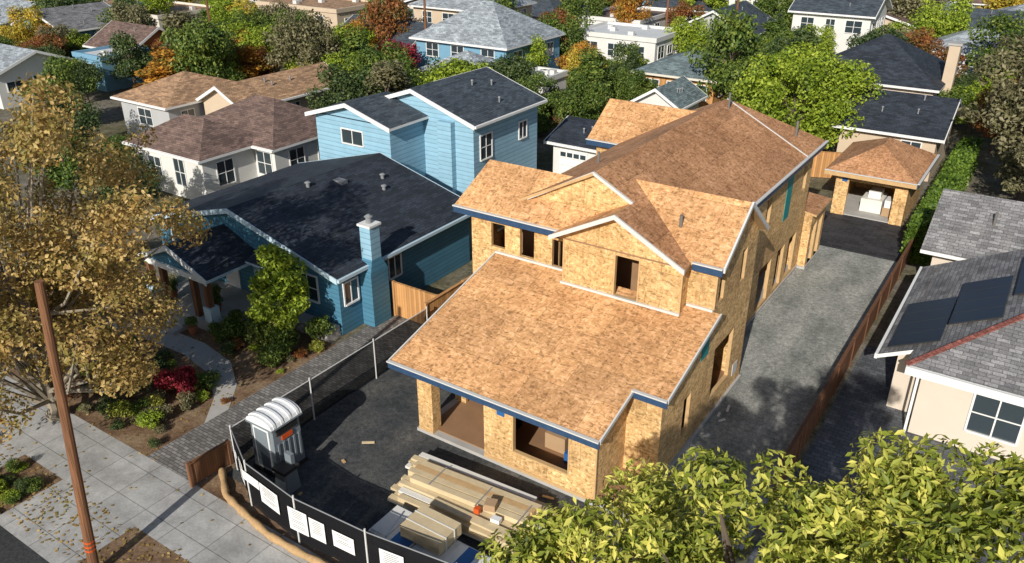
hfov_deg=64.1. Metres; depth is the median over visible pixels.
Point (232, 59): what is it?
deciduous tree
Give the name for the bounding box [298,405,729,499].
scrap lumber
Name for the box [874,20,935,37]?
deciduous tree
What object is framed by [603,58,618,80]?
deciduous tree
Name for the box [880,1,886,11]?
gables
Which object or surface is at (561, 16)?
deciduous tree
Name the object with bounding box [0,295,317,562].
fallen leaves
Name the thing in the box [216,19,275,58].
deciduous tree
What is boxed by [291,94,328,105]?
windows
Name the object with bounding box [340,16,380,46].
deciduous tree
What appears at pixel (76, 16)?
roof
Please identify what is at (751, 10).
roof
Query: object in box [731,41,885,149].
yellow green tree
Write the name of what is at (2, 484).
garden shrub
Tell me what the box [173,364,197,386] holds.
garden shrub
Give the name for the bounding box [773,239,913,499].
wooden fence
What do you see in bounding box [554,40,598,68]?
deciduous tree
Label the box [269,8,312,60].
deciduous tree
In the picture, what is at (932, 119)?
roof
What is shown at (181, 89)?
roof
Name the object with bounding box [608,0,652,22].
deciduous tree
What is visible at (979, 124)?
deciduous tree
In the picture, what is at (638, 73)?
deciduous tree
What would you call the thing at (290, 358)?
garden shrub
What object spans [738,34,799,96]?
deciduous tree
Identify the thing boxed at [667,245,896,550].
gravel driveway
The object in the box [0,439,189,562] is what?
parking strip
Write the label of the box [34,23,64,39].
deciduous tree
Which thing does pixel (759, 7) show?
windows
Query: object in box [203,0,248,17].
deciduous tree
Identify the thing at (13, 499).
garden shrub
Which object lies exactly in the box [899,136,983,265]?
hedge
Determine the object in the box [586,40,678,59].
windows
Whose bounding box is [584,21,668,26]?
windows
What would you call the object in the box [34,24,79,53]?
deciduous tree
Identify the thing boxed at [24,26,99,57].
walls
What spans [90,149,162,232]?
deciduous tree
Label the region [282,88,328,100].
gutters
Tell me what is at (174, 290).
potted plant
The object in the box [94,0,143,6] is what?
roof
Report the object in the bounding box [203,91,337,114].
walls
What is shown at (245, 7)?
deciduous tree
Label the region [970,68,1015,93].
deciduous tree
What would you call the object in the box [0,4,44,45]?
deciduous tree
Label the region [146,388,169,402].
garden shrub
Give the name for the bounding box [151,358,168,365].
garden shrub
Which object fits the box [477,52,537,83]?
deciduous tree
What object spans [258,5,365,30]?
walls
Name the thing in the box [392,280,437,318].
wooden gate
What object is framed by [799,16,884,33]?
windows
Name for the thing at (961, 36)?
roof
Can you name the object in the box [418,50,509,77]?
grey hip roof house wing
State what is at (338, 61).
deciduous tree
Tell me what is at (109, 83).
walls
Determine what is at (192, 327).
potted plant
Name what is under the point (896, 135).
gutters
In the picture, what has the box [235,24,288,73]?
deciduous tree
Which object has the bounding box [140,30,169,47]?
gables
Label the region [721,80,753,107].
deciduous tree
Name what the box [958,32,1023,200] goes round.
olive tree
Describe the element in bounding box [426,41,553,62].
windows
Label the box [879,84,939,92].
gutters
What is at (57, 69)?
deciduous tree
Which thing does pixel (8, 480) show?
garden shrub
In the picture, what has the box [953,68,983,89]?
deciduous tree
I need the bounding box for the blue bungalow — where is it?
[135,152,469,341]
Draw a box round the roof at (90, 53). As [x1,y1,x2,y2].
[71,45,148,60]
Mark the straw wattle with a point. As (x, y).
(259, 526)
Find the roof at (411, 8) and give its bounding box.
[407,6,413,20]
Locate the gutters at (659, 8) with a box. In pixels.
[639,6,706,12]
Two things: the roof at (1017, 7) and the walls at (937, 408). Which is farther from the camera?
the roof at (1017, 7)
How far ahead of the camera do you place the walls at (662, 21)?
100.45 m
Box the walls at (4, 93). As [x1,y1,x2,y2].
[0,67,46,108]
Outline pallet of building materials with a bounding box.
[368,505,493,562]
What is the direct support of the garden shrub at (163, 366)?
on the front garden bed
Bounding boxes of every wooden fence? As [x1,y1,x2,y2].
[185,439,233,487]
[424,275,470,318]
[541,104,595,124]
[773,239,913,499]
[811,151,841,177]
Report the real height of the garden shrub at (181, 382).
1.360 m
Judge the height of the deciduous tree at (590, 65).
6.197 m
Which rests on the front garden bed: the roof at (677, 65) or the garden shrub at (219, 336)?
the garden shrub at (219, 336)
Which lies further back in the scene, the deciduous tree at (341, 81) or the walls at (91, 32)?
the walls at (91, 32)
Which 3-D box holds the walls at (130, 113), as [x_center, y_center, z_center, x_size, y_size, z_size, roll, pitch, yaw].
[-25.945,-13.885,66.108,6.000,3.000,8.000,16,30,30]
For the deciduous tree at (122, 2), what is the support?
on the ground at (984, 182)
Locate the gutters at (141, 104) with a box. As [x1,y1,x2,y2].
[110,97,165,110]
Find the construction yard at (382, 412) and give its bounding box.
[227,368,636,562]
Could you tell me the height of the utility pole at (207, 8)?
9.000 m
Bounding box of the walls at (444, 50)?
[416,36,559,73]
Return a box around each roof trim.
[0,50,82,74]
[10,1,109,32]
[83,20,171,47]
[195,86,232,103]
[385,67,546,129]
[686,0,770,22]
[788,0,892,19]
[833,89,962,143]
[886,15,914,27]
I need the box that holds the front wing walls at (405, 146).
[315,108,425,176]
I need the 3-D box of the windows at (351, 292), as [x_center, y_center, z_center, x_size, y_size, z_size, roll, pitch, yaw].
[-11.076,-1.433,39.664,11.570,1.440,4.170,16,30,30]
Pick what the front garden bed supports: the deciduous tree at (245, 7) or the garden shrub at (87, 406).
the garden shrub at (87, 406)
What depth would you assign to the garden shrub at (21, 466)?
27.86 m
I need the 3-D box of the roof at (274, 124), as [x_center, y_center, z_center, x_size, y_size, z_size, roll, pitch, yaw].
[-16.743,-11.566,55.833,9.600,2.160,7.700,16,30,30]
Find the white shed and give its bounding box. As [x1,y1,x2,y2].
[513,66,568,93]
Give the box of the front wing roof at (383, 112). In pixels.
[304,91,428,132]
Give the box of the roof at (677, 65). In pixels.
[632,50,719,82]
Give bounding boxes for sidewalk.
[0,372,329,562]
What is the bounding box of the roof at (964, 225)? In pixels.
[920,189,1023,265]
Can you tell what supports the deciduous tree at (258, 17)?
on the ground at (984, 182)
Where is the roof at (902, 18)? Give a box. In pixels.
[886,7,919,23]
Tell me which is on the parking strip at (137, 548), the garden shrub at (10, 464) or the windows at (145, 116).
the garden shrub at (10, 464)
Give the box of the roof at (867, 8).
[788,0,891,16]
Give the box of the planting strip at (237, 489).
[198,464,341,562]
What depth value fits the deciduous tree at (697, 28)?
82.66 m
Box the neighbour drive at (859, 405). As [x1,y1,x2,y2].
[746,345,1023,562]
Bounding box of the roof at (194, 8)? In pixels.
[144,1,209,18]
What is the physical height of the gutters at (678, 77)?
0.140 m
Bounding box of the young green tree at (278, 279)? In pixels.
[244,242,310,340]
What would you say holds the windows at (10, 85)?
attached to the walls at (4, 93)
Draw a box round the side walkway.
[0,442,24,466]
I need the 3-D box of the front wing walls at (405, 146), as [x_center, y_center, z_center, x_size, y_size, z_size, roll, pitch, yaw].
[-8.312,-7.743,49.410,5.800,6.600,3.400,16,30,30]
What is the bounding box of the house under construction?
[386,92,831,520]
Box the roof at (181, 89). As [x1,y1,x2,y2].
[111,71,235,110]
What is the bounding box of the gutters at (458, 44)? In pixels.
[409,37,506,50]
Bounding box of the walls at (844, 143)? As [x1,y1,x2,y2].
[836,126,951,181]
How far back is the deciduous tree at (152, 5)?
102.63 m
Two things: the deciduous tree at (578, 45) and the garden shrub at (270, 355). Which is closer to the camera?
the garden shrub at (270, 355)
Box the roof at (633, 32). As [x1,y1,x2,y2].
[579,21,683,42]
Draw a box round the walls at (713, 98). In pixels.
[645,75,726,107]
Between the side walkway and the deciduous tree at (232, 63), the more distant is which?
the deciduous tree at (232, 63)
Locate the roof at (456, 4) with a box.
[409,0,536,9]
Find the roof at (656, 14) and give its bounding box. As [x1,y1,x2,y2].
[578,5,668,23]
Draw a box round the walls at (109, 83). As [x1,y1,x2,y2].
[75,57,151,91]
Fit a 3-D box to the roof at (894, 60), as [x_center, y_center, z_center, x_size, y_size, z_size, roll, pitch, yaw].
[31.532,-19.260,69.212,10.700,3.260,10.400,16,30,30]
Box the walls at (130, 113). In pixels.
[121,101,205,134]
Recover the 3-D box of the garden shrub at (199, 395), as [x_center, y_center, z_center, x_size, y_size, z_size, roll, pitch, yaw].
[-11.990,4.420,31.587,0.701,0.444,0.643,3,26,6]
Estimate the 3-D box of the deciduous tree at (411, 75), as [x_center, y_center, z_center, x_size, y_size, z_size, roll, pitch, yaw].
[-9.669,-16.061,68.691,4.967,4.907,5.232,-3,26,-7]
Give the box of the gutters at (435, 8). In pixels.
[408,5,462,11]
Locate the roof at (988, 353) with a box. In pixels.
[877,249,1023,396]
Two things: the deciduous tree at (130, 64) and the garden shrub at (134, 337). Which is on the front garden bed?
the garden shrub at (134, 337)
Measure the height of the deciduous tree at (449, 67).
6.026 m
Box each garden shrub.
[0,474,15,485]
[0,479,7,491]
[0,487,21,502]
[4,492,22,503]
[5,457,18,472]
[12,459,28,472]
[12,475,34,487]
[17,481,29,494]
[24,476,43,493]
[64,382,78,398]
[79,400,94,413]
[80,364,103,377]
[85,371,106,383]
[94,395,121,420]
[98,392,120,401]
[105,399,132,419]
[108,417,124,429]
[121,335,137,348]
[128,377,153,394]
[128,404,139,416]
[130,397,152,413]
[130,415,136,422]
[133,408,163,429]
[140,405,153,413]
[145,393,164,408]
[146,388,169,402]
[146,436,160,447]
[150,367,176,394]
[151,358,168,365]
[152,424,165,434]
[153,403,172,421]
[154,348,175,359]
[156,364,167,378]
[158,273,177,280]
[163,358,176,366]
[169,370,193,397]
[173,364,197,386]
[176,391,196,410]
[193,375,202,387]
[193,389,209,400]
[199,369,221,389]
[210,325,229,342]
[219,312,248,338]
[220,340,235,354]
[220,397,231,403]
[227,336,244,349]
[242,309,276,345]
[247,342,260,351]
[255,341,282,368]
[264,323,299,357]
[275,368,283,373]
[280,352,294,362]
[293,347,307,357]
[302,313,334,340]
[308,339,323,352]
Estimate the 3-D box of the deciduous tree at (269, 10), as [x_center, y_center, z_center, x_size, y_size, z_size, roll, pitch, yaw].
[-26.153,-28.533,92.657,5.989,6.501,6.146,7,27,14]
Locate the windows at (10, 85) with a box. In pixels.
[6,73,41,92]
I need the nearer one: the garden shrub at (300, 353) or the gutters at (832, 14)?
the garden shrub at (300, 353)
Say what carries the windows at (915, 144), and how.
attached to the walls at (844, 143)
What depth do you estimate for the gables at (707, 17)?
90.84 m
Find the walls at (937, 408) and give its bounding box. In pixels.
[886,271,1023,459]
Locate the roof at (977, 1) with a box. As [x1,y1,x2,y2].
[970,0,1023,5]
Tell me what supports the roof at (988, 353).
on the walls at (937, 408)
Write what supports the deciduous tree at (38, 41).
on the ground at (984, 182)
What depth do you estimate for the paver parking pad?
46.23 m
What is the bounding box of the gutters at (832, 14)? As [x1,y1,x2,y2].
[788,11,874,18]
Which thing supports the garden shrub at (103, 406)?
on the front garden bed
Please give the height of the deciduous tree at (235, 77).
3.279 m
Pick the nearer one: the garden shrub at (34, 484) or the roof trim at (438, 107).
the garden shrub at (34, 484)
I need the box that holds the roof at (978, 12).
[955,8,1023,33]
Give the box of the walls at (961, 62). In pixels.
[935,54,978,85]
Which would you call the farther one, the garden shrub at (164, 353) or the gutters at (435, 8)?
the gutters at (435, 8)
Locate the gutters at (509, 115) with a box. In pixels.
[475,100,547,128]
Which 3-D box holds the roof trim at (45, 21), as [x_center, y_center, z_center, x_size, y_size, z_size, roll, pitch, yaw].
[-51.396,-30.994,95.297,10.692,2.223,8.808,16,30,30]
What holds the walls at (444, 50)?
on the ground at (984, 182)
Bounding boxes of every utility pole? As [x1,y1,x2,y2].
[34,279,98,562]
[205,0,211,26]
[423,0,426,29]
[665,0,668,26]
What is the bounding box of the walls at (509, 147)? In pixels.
[424,106,536,218]
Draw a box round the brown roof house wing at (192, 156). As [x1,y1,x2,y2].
[122,114,257,199]
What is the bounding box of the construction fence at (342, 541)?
[229,306,448,562]
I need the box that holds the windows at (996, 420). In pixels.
[963,394,1023,446]
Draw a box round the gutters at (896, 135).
[832,125,943,142]
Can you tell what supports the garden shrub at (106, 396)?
on the front garden bed
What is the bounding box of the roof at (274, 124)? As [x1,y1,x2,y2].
[202,94,317,152]
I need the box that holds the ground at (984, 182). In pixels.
[0,6,1023,562]
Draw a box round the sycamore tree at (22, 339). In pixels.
[0,72,211,441]
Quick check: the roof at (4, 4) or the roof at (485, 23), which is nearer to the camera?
the roof at (485, 23)
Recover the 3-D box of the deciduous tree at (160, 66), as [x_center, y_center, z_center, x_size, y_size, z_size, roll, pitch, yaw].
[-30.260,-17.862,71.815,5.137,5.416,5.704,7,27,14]
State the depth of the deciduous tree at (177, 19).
78.57 m
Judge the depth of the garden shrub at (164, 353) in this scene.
34.10 m
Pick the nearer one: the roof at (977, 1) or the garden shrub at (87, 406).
the garden shrub at (87, 406)
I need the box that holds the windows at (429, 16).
[422,8,525,22]
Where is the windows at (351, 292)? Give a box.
[171,228,402,306]
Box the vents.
[471,79,500,101]
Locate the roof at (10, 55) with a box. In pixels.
[0,43,34,70]
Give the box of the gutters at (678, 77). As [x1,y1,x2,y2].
[630,72,717,83]
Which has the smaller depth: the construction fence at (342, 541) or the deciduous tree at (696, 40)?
the construction fence at (342, 541)
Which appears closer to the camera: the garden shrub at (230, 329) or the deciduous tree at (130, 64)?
the garden shrub at (230, 329)
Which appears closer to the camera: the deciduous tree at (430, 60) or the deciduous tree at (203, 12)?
the deciduous tree at (430, 60)
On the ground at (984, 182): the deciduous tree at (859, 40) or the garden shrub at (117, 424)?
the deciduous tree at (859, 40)
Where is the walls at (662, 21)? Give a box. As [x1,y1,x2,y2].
[580,17,672,26]
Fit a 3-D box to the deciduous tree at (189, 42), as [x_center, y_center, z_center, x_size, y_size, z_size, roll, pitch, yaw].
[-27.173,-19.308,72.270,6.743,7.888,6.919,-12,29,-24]
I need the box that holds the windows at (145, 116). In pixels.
[137,106,195,126]
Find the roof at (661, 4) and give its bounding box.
[642,0,728,11]
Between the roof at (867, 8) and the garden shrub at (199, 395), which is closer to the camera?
the garden shrub at (199, 395)
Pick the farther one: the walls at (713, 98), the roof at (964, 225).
the walls at (713, 98)
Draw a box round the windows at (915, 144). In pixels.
[900,139,922,148]
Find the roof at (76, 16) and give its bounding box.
[17,1,111,29]
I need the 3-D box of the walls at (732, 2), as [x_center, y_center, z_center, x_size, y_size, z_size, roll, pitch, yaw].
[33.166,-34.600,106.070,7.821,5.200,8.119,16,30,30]
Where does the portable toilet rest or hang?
on the construction yard at (382, 412)
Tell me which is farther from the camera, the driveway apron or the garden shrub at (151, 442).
the garden shrub at (151, 442)
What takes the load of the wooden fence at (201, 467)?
on the brick paver drive at (176, 455)
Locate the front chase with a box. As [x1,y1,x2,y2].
[437,120,456,193]
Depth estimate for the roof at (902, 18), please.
95.04 m
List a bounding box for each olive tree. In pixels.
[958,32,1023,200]
[1001,140,1023,194]
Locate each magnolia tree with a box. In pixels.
[475,458,741,562]
[627,445,893,562]
[772,427,1023,562]
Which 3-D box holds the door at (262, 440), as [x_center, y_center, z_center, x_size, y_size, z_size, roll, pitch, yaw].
[-7.954,5.534,27.320,1.266,1.700,0.513,-3,26,-6]
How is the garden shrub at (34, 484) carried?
on the parking strip at (137, 548)
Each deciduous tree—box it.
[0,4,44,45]
[0,34,17,45]
[17,118,110,209]
[18,54,99,123]
[20,33,69,54]
[25,42,65,55]
[30,0,94,8]
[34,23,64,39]
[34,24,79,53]
[34,91,103,141]
[38,217,100,266]
[52,28,92,57]
[62,61,105,101]
[63,56,89,81]
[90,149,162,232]
[95,1,156,26]
[96,29,154,87]
[97,1,157,31]
[101,134,134,164]
[112,0,148,13]
[113,0,176,13]
[132,46,190,88]
[137,167,164,192]
[150,37,174,53]
[153,197,185,233]
[157,10,204,53]
[159,16,238,78]
[176,0,196,2]
[187,40,242,74]
[198,4,245,26]
[198,7,217,26]
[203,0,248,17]
[212,21,229,60]
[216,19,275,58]
[218,67,246,80]
[220,49,244,67]
[222,7,273,30]
[224,28,267,49]
[226,0,257,19]
[234,44,272,79]
[234,46,281,76]
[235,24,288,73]
[255,0,301,27]
[262,9,345,69]
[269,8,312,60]
[283,57,322,69]
[290,61,314,68]
[304,62,383,109]
[317,22,375,48]
[321,51,370,88]
[339,26,380,68]
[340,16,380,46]
[344,40,422,78]
[356,0,412,21]
[357,0,414,44]
[361,59,413,95]
[368,57,422,91]
[374,38,421,67]
[414,56,492,86]
[422,56,474,81]
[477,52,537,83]
[487,0,518,11]
[515,71,558,116]
[518,34,550,67]
[537,111,557,138]
[538,7,579,43]
[539,12,588,68]
[543,85,576,114]
[548,71,613,124]
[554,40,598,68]
[558,0,604,26]
[558,47,615,107]
[562,47,607,88]
[574,105,603,119]
[588,0,613,6]
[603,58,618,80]
[606,70,644,101]
[607,0,641,6]
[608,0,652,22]
[608,79,654,98]
[609,39,641,79]
[611,65,657,100]
[613,43,649,65]
[663,0,707,26]
[664,15,711,52]
[683,0,726,17]
[684,4,780,96]
[689,35,708,51]
[702,28,758,57]
[716,0,753,7]
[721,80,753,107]
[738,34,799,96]
[753,0,793,28]
[757,16,788,39]
[761,25,795,42]
[784,24,825,96]
[799,23,838,57]
[846,25,912,48]
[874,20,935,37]
[887,0,950,22]
[887,27,927,45]
[898,25,945,57]
[907,0,975,38]
[937,83,976,108]
[939,46,970,78]
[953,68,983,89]
[954,85,987,132]
[964,9,1023,76]
[968,78,1020,154]
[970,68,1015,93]
[977,0,1023,8]
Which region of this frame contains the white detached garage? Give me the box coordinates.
[543,115,596,173]
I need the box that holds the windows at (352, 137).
[340,119,527,161]
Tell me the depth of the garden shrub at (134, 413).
30.42 m
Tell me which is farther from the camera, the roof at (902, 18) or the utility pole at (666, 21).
the roof at (902, 18)
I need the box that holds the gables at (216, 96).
[203,91,230,104]
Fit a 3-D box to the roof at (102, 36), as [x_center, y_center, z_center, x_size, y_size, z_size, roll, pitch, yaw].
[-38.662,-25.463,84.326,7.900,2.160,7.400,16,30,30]
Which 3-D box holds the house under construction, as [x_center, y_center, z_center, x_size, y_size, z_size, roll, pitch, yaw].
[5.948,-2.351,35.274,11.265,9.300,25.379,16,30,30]
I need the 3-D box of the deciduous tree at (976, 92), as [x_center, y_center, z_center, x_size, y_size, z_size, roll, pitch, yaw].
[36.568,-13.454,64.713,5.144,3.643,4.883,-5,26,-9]
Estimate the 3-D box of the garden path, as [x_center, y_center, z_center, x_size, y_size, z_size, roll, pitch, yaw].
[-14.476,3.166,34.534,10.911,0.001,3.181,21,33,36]
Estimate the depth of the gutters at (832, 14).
85.77 m
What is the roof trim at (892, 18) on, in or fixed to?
on the walls
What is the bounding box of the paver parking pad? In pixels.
[819,210,907,261]
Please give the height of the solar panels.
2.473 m
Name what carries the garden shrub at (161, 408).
on the front garden bed
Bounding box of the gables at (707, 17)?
[690,13,719,30]
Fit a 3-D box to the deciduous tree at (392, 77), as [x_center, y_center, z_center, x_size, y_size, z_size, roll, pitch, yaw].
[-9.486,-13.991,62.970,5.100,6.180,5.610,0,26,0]
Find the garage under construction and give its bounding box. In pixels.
[824,137,939,225]
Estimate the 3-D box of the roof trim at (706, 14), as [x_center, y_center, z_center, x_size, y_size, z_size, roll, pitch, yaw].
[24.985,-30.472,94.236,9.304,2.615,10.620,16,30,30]
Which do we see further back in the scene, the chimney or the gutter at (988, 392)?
the chimney
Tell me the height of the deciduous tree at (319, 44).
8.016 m
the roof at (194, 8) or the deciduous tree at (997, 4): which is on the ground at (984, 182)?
the deciduous tree at (997, 4)
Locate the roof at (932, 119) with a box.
[837,88,960,140]
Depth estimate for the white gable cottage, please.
63.07 m
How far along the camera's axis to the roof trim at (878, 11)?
85.06 m
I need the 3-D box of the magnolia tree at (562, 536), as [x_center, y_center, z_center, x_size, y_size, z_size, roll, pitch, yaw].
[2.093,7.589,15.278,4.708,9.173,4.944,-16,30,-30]
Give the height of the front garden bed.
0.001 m
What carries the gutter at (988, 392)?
attached to the roof at (988, 353)
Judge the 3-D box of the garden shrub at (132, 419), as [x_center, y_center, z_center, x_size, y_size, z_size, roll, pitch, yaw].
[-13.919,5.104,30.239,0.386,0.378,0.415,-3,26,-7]
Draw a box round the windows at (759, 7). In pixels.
[734,0,783,13]
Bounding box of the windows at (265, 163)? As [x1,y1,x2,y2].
[255,140,319,174]
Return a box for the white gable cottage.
[631,76,707,109]
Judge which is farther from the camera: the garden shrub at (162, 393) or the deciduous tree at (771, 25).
the deciduous tree at (771, 25)
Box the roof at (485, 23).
[410,0,564,50]
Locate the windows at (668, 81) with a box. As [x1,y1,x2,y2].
[646,78,721,101]
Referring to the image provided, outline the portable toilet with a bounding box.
[245,397,307,477]
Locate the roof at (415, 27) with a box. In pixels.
[331,15,432,45]
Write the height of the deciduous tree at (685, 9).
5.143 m
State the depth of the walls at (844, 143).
56.04 m
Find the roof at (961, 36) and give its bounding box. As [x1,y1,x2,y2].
[932,29,1000,55]
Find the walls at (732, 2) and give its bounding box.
[729,0,792,17]
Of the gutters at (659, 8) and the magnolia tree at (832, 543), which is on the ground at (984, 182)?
the magnolia tree at (832, 543)
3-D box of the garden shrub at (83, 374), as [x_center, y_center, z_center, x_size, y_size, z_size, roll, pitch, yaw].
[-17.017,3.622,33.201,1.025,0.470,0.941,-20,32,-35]
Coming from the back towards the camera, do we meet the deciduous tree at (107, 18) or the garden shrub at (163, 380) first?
the deciduous tree at (107, 18)
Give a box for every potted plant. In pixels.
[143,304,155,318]
[169,279,178,297]
[183,315,197,334]
[207,320,219,341]
[211,283,221,293]
[213,292,223,311]
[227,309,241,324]
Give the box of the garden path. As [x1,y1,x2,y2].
[96,322,236,422]
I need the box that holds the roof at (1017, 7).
[997,4,1023,10]
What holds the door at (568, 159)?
in the white detached garage
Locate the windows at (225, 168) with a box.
[147,154,236,187]
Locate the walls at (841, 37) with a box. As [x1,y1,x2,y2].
[791,8,886,53]
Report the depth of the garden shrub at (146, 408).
30.52 m
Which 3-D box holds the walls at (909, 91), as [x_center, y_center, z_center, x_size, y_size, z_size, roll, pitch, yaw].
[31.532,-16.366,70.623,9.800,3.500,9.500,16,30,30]
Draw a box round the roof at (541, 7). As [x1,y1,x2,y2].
[532,0,589,16]
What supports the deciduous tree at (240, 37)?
on the ground at (984, 182)
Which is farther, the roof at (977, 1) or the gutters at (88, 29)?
the roof at (977, 1)
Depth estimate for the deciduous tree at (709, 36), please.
79.42 m
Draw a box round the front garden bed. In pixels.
[0,261,334,455]
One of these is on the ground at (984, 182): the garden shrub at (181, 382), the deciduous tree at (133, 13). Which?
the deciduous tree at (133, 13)
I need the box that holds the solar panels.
[888,259,1023,346]
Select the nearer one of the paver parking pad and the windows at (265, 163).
the paver parking pad
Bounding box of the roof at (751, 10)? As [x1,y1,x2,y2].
[713,0,781,33]
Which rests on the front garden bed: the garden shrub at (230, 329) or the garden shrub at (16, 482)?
the garden shrub at (230, 329)
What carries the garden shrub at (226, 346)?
on the front garden bed
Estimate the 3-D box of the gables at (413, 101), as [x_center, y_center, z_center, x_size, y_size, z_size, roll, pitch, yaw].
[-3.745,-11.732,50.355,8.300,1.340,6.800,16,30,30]
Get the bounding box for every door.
[226,270,241,288]
[252,424,292,471]
[559,149,587,173]
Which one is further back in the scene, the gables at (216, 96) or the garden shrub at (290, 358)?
the gables at (216, 96)
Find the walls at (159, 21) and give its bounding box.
[150,14,200,27]
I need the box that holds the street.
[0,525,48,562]
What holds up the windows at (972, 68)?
attached to the walls at (961, 62)
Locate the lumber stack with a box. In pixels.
[387,452,556,559]
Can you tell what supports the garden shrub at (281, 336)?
on the front garden bed
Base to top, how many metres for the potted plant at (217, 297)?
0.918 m
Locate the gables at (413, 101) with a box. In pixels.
[395,93,456,120]
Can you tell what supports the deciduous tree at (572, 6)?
on the ground at (984, 182)
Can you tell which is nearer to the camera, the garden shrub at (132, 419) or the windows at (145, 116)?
the garden shrub at (132, 419)
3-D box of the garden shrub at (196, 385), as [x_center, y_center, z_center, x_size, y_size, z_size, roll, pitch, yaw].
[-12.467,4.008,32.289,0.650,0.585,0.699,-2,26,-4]
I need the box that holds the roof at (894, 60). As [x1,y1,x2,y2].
[806,34,958,92]
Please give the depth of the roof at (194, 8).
106.73 m
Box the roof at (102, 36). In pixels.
[84,20,161,48]
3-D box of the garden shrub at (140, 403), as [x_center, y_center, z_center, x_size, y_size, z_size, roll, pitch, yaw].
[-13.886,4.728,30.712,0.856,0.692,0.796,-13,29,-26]
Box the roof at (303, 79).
[200,62,333,102]
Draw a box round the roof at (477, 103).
[395,67,545,125]
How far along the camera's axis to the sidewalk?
26.71 m
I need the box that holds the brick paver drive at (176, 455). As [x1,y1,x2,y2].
[147,315,405,484]
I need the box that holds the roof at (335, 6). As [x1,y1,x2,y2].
[255,0,366,13]
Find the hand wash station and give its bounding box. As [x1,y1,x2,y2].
[272,450,300,494]
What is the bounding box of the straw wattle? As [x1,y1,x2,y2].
[218,468,327,562]
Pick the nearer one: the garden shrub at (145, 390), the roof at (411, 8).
the garden shrub at (145, 390)
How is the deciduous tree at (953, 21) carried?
on the ground at (984, 182)
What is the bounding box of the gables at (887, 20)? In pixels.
[884,18,905,25]
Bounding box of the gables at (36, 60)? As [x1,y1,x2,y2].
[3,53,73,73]
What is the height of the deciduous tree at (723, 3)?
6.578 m
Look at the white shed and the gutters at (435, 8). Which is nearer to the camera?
the white shed
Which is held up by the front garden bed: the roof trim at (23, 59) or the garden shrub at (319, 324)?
the garden shrub at (319, 324)
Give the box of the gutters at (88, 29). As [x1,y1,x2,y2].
[77,27,100,31]
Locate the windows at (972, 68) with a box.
[962,60,1012,77]
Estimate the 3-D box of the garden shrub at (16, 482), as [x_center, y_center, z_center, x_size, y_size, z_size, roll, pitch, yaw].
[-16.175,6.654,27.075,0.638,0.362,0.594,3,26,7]
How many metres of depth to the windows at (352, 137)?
47.67 m
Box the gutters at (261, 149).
[251,146,272,152]
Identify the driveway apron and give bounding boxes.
[0,480,134,562]
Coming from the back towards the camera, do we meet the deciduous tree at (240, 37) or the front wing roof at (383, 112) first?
the deciduous tree at (240, 37)
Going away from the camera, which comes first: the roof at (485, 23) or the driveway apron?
the driveway apron
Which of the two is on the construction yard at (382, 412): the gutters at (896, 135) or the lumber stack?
the lumber stack
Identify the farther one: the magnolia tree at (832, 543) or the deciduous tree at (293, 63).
the deciduous tree at (293, 63)
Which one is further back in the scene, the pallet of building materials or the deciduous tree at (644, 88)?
the deciduous tree at (644, 88)
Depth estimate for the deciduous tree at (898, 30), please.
80.38 m
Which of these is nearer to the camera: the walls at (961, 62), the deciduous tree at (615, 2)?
the walls at (961, 62)
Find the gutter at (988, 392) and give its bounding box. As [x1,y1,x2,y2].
[874,266,1023,431]
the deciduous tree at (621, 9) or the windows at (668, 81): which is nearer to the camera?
the windows at (668, 81)
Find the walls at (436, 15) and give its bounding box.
[413,5,531,23]
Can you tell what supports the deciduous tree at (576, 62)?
on the ground at (984, 182)
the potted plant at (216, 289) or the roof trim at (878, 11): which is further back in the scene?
the roof trim at (878, 11)
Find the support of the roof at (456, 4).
on the walls at (436, 15)
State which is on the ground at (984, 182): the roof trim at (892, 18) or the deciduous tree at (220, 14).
the deciduous tree at (220, 14)
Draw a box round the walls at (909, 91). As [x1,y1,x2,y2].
[807,85,935,113]
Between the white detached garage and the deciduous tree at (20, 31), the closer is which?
the white detached garage
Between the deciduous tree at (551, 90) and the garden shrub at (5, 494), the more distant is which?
the deciduous tree at (551, 90)
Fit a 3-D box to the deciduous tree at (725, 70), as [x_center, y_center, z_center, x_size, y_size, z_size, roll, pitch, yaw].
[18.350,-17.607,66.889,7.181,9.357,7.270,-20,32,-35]
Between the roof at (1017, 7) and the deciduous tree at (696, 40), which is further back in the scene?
the roof at (1017, 7)
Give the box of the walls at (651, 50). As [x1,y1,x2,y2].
[582,35,683,65]
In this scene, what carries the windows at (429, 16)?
attached to the walls at (436, 15)
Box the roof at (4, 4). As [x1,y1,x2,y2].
[0,0,33,22]
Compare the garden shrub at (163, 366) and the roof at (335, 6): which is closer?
the garden shrub at (163, 366)
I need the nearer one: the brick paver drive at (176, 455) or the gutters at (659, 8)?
the brick paver drive at (176, 455)
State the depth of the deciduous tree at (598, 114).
62.94 m
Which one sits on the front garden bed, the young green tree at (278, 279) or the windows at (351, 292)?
the young green tree at (278, 279)
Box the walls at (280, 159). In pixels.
[254,139,318,176]

